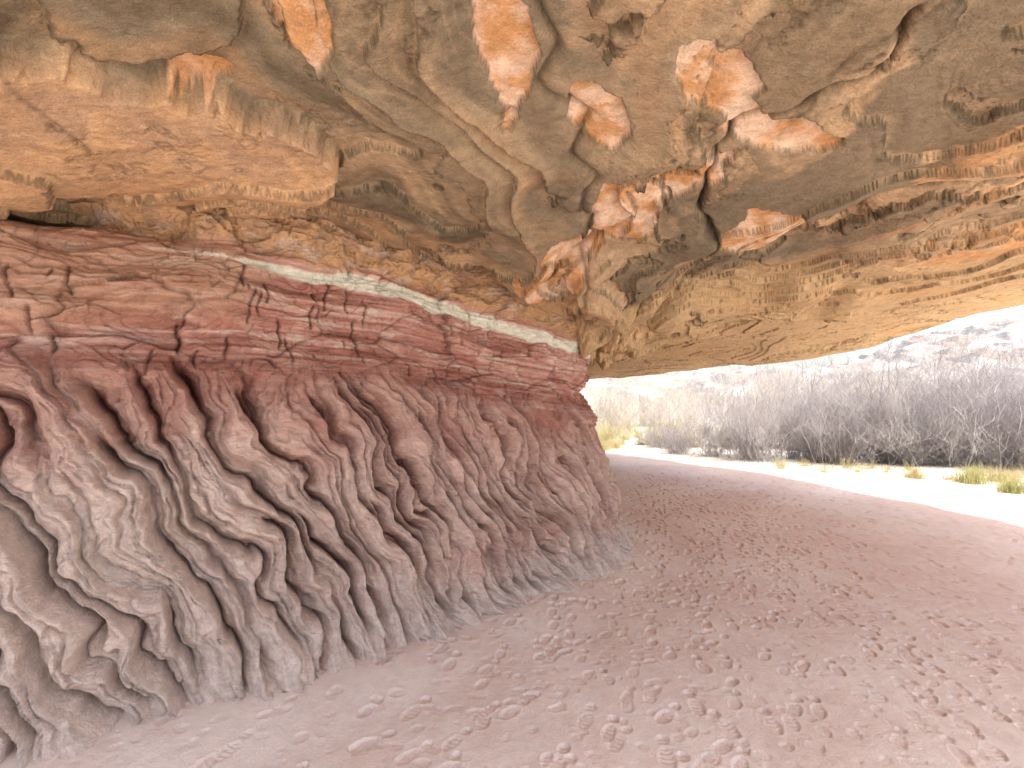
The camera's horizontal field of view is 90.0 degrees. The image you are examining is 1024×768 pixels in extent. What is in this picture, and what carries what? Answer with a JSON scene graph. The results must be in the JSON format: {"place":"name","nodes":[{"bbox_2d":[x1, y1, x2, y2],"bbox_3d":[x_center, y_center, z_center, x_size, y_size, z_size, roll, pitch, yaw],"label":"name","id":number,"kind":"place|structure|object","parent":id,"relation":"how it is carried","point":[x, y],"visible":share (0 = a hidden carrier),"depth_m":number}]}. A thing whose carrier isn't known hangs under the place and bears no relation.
{"place":"outdoors","nodes":[
{"label":"outdoors","id":0,"kind":"place"},
{"bbox_2d":[0,416,1023,767],"bbox_3d":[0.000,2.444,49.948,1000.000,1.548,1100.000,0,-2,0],"label":"ground","id":1,"kind":"structure","parent":0,"point":[748,614],"depth_m":3.11},
{"bbox_2d":[0,193,633,767],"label":"fluted sandstone wall","id":2,"kind":"structure","parent":1,"relation":"on","point":[256,457],"depth_m":3.10},
{"bbox_2d":[0,0,1023,378],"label":"sandstone overhang","id":3,"kind":"object","parent":2,"relation":"on","point":[648,186],"visible":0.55,"depth_m":2.57},
{"bbox_2d":[600,440,611,450],"bbox_3d":[2.916,1.931,16.271,0.944,0.382,1.154,0,-2,0],"label":"grass tuft","id":4,"kind":"object","parent":1,"relation":"on","point":[605,446],"visible":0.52,"depth_m":16.16},
{"bbox_2d":[600,436,631,448],"bbox_3d":[3.392,1.901,16.945,1.100,0.484,1.227,1,-2,-16],"label":"grass tuft","id":5,"kind":"object","parent":1,"relation":"on","point":[617,445],"visible":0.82,"depth_m":16.87},
{"bbox_2d":[595,411,735,447],"bbox_3d":[6.203,1.745,21.082,7.017,1.266,9.122,0,-2,14],"label":"rabbitbrush patch","id":6,"kind":"object","parent":1,"relation":"on","point":[604,435],"visible":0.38,"depth_m":19.59},
{"bbox_2d":[581,332,1023,436],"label":"willow thicket","id":7,"kind":"object","parent":1,"relation":"on","point":[613,408],"visible":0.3,"depth_m":25.81},
{"bbox_2d":[623,306,1023,471],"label":"willow thicket","id":8,"kind":"object","parent":1,"relation":"on","point":[950,432],"visible":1,"depth_m":12.85},
{"bbox_2d":[771,454,1023,481],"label":"rabbitbrush patch","id":9,"kind":"object","parent":1,"relation":"on","point":[805,463],"visible":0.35,"depth_m":11.51},
{"bbox_2d":[899,467,930,479],"bbox_3d":[8.321,1.821,10.524,0.606,0.242,0.675,0,-2,0],"label":"grass tuft","id":10,"kind":"object","parent":1,"relation":"on","point":[913,474],"visible":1,"depth_m":10.48},
{"bbox_2d":[946,462,1005,484],"bbox_3d":[8.939,1.715,9.968,1.191,0.419,1.042,0,-2,0],"label":"grass tuft","id":11,"kind":"object","parent":1,"relation":"on","point":[976,478],"visible":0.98,"depth_m":9.88},
{"bbox_2d":[977,473,1023,493],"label":"grass tuft","id":12,"kind":"object","parent":1,"relation":"on","point":[1012,487],"visible":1,"depth_m":8.92},
{"bbox_2d":[985,466,1023,482],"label":"grass tuft","id":13,"kind":"object","parent":1,"relation":"on","point":[1010,475],"visible":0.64,"depth_m":9.98},
{"bbox_2d":[579,314,1023,417],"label":"slickrock hills","id":14,"kind":"structure","parent":0,"point":[997,327],"depth_m":83.35},
{"bbox_2d":[661,305,1023,374],"label":"sky","id":15,"kind":"structure","parent":0,"point":[968,321]}
]}

